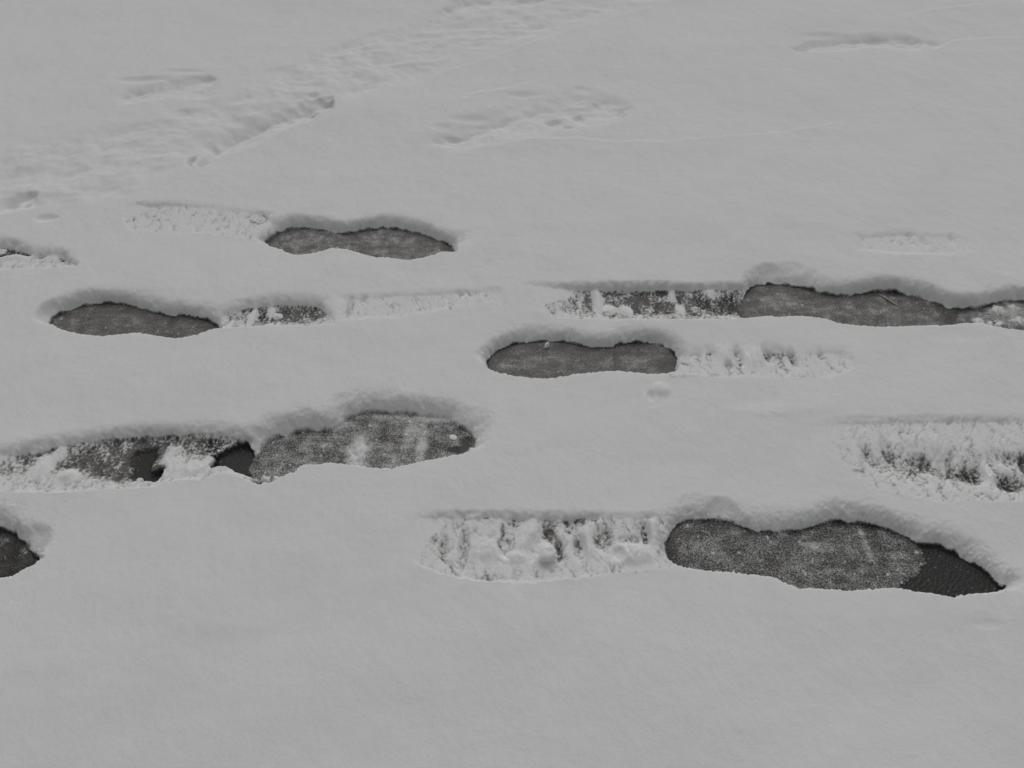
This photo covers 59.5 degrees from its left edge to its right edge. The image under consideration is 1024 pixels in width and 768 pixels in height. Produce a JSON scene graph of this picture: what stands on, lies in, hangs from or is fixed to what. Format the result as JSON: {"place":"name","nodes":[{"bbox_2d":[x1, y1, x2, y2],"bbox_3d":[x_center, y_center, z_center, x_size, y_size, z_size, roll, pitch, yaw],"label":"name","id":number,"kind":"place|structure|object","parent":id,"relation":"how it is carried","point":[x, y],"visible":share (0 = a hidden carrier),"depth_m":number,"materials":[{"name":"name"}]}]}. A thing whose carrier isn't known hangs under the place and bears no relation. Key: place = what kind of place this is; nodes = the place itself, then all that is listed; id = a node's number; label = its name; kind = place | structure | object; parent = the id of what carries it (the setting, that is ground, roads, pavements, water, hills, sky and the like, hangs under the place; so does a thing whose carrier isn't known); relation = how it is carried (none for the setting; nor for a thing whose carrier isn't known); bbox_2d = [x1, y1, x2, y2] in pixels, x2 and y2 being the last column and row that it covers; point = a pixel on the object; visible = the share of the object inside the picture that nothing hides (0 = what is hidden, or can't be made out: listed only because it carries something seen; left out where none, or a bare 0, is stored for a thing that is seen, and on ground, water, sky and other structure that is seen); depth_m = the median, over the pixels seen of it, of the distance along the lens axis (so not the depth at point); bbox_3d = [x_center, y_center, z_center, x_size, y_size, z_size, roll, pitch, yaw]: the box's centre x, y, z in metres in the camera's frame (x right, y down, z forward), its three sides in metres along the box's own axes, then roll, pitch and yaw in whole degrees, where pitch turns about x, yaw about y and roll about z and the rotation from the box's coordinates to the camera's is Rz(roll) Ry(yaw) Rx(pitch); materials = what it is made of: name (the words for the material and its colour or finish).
{"place":"outdoors","nodes":[
{"label":"outdoors","id":0,"kind":"place"},
{"bbox_2d":[0,0,675,213],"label":"snowed track","id":1,"kind":"structure","parent":0,"point":[96,165],"depth_m":2.61,"materials":[{"name":"white snow"}]},
{"bbox_2d":[0,0,1023,767],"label":"snow ground","id":2,"kind":"structure","parent":0,"point":[308,616],"depth_m":1.64,"materials":[{"name":"white snow"}]},
{"label":"road","id":3,"kind":"structure","parent":0,"visible":0},
{"bbox_2d":[0,492,55,578],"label":"footprint","id":4,"kind":"object","parent":3,"relation":"on","point":[26,539],"visible":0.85,"depth_m":1.43,"materials":[{"name":"concrete"}]},
{"bbox_2d":[0,230,81,268],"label":"drag mark","id":5,"kind":"object","parent":3,"relation":"on","point":[25,252],"visible":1,"depth_m":2.01,"materials":[{"name":"concrete"}]},
{"bbox_2d":[0,249,7,255],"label":"snow clump","id":6,"kind":"object","parent":5,"relation":"on","point":[2,251],"visible":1,"depth_m":2.04,"materials":[{"name":"white snow"}]},
{"bbox_2d":[31,284,228,338],"bbox_3d":[-0.781,-0.138,1.850,0.406,0.031,0.170,7,42,7],"label":"footprint","id":7,"kind":"object","parent":3,"relation":"on","point":[103,310],"visible":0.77,"depth_m":1.87,"materials":[{"name":"concrete"}]},
{"bbox_2d":[0,412,262,494],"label":"drag mark","id":8,"kind":"object","parent":3,"relation":"on","point":[113,454],"visible":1,"depth_m":1.57,"materials":[{"name":"concrete"}]},
{"bbox_2d":[151,464,161,471],"bbox_3d":[-0.609,0.143,1.533,0.009,0.004,0.019,29,49,28],"label":"leaf scrap","id":9,"kind":"object","parent":8,"relation":"on","point":[155,467],"visible":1,"depth_m":1.53,"materials":[{"name":"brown plant"}]},
{"bbox_2d":[108,72,225,107],"bbox_3d":[-1.014,-0.866,2.647,0.338,0.020,0.220,-7,42,-8],"label":"old footprint","id":10,"kind":"object","parent":3,"relation":"on","point":[195,87],"visible":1,"depth_m":2.65,"materials":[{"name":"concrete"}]},
{"bbox_2d":[110,197,279,241],"bbox_3d":[-0.761,-0.394,2.121,0.415,0.013,0.163,5,42,6],"label":"drag mark","id":11,"kind":"object","parent":3,"relation":"on","point":[197,217],"visible":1,"depth_m":2.13,"materials":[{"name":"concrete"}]},
{"bbox_2d":[195,96,337,168],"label":"snow rut","id":12,"kind":"structure","parent":3,"relation":"on","point":[256,128],"depth_m":2.49,"materials":[{"name":"snow"}]},
{"bbox_2d":[212,286,337,328],"bbox_3d":[-0.489,-0.150,1.859,0.276,0.027,0.147,0,42,0],"label":"drag mark","id":13,"kind":"object","parent":3,"relation":"on","point":[299,306],"visible":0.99,"depth_m":1.88,"materials":[{"name":"concrete"}]},
{"bbox_2d":[272,313,282,320],"bbox_3d":[-0.486,-0.139,1.858,0.023,0.011,0.021,26,48,26],"label":"snow clump","id":14,"kind":"object","parent":13,"relation":"on","point":[277,316],"visible":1,"depth_m":1.85,"materials":[{"name":"white snow"}]},
{"bbox_2d":[226,383,498,484],"bbox_3d":[-0.263,0.084,1.602,0.476,0.033,0.227,-6,42,-7],"label":"footprint","id":15,"kind":"object","parent":3,"relation":"on","point":[389,426],"visible":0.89,"depth_m":1.61,"materials":[{"name":"concrete"}]},
{"bbox_2d":[449,434,456,439],"bbox_3d":[-0.106,0.096,1.609,0.015,0.003,0.013,10,43,11],"label":"snow clump","id":16,"kind":"object","parent":15,"relation":"on","point":[452,437],"visible":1,"depth_m":1.61,"materials":[{"name":"white snow"}]},
{"bbox_2d":[253,211,474,259],"bbox_3d":[-0.341,-0.335,2.068,0.512,0.031,0.210,0,42,0],"label":"footprint","id":17,"kind":"object","parent":3,"relation":"on","point":[398,235],"visible":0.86,"depth_m":2.10,"materials":[{"name":"concrete"}]},
{"bbox_2d":[330,281,515,322],"bbox_3d":[-0.188,-0.168,1.869,0.385,0.015,0.122,-4,42,-4],"label":"drag mark","id":18,"kind":"object","parent":3,"relation":"on","point":[386,304],"visible":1,"depth_m":1.87,"materials":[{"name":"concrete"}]},
{"bbox_2d":[437,0,550,14],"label":"old footprint","id":19,"kind":"object","parent":3,"relation":"on","point":[458,6],"visible":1,"depth_m":3.20,"materials":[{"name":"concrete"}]},
{"bbox_2d":[410,82,640,153],"bbox_3d":[0.030,-0.754,2.526,0.693,0.024,0.347,-13,44,-14],"label":"old footprint","id":20,"kind":"object","parent":3,"relation":"on","point":[507,116],"visible":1,"depth_m":2.52,"materials":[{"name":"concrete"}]},
{"bbox_2d":[400,504,675,584],"bbox_3d":[0.038,0.254,1.405,0.429,0.024,0.159,0,42,0],"label":"drag mark","id":21,"kind":"object","parent":3,"relation":"on","point":[493,544],"visible":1,"depth_m":1.41,"materials":[{"name":"concrete"}]},
{"bbox_2d":[539,545,557,561],"bbox_3d":[0.054,0.261,1.378,0.030,0.014,0.028,-13,44,-14],"label":"snow clump","id":22,"kind":"object","parent":21,"relation":"on","point":[547,553],"visible":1,"depth_m":1.37,"materials":[{"name":"white snow"}]},
{"bbox_2d":[473,322,690,378],"bbox_3d":[0.138,-0.059,1.764,0.428,0.028,0.175,0,42,0],"label":"footprint","id":23,"kind":"object","parent":3,"relation":"on","point":[519,350],"visible":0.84,"depth_m":1.79,"materials":[{"name":"concrete"}]},
{"bbox_2d":[511,277,757,320],"bbox_3d":[0.250,-0.172,1.885,0.503,0.029,0.154,0,42,0],"label":"drag mark","id":24,"kind":"object","parent":3,"relation":"on","point":[629,299],"visible":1,"depth_m":1.90,"materials":[{"name":"concrete"}]},
{"bbox_2d":[604,308,614,316],"bbox_3d":[0.202,-0.149,1.857,0.023,0.009,0.028,2,42,2],"label":"snow clump","id":25,"kind":"object","parent":24,"relation":"on","point":[609,312],"visible":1,"depth_m":1.85,"materials":[{"name":"white snow"}]},
{"bbox_2d":[667,335,863,380],"bbox_3d":[0.494,-0.048,1.742,0.399,0.022,0.137,0,42,0],"label":"drag mark","id":26,"kind":"object","parent":3,"relation":"on","point":[775,357],"visible":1,"depth_m":1.74,"materials":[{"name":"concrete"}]},
{"bbox_2d":[649,492,1023,598],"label":"footprint","id":27,"kind":"object","parent":3,"relation":"on","point":[842,543],"visible":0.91,"depth_m":1.43,"materials":[{"name":"concrete"}]},
{"bbox_2d":[730,260,969,326],"bbox_3d":[0.713,-0.185,1.901,0.501,0.033,0.239,0,42,0],"label":"footprint","id":28,"kind":"object","parent":3,"relation":"on","point":[785,288],"visible":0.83,"depth_m":1.92,"materials":[{"name":"concrete"}]},
{"bbox_2d":[879,294,898,306],"bbox_3d":[0.805,-0.179,1.914,0.005,0.003,0.051,-23,47,-23],"label":"straw stalk","id":29,"kind":"object","parent":28,"relation":"on","point":[888,299],"visible":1,"depth_m":1.91,"materials":[{"name":"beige plant"}]},
{"bbox_2d":[784,29,934,53],"bbox_3d":[1.125,-1.108,2.925,0.504,0.025,0.217,0,42,0],"label":"old footprint","id":30,"kind":"object","parent":3,"relation":"on","point":[843,41],"visible":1,"depth_m":2.94,"materials":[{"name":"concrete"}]},
{"bbox_2d":[782,409,1023,504],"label":"drag mark","id":31,"kind":"object","parent":3,"relation":"on","point":[958,456],"visible":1,"depth_m":1.56,"materials":[{"name":"concrete"}]},
{"bbox_2d":[846,225,994,257],"bbox_3d":[0.935,-0.320,2.034,0.348,0.012,0.133,0,42,0],"label":"drag mark","id":32,"kind":"object","parent":3,"relation":"on","point":[901,240],"visible":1,"depth_m":2.04,"materials":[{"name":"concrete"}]},
{"bbox_2d":[949,281,1023,329],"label":"footprint","id":33,"kind":"object","parent":3,"relation":"on","point":[1002,306],"visible":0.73,"depth_m":1.89,"materials":[{"name":"concrete"}]}
]}

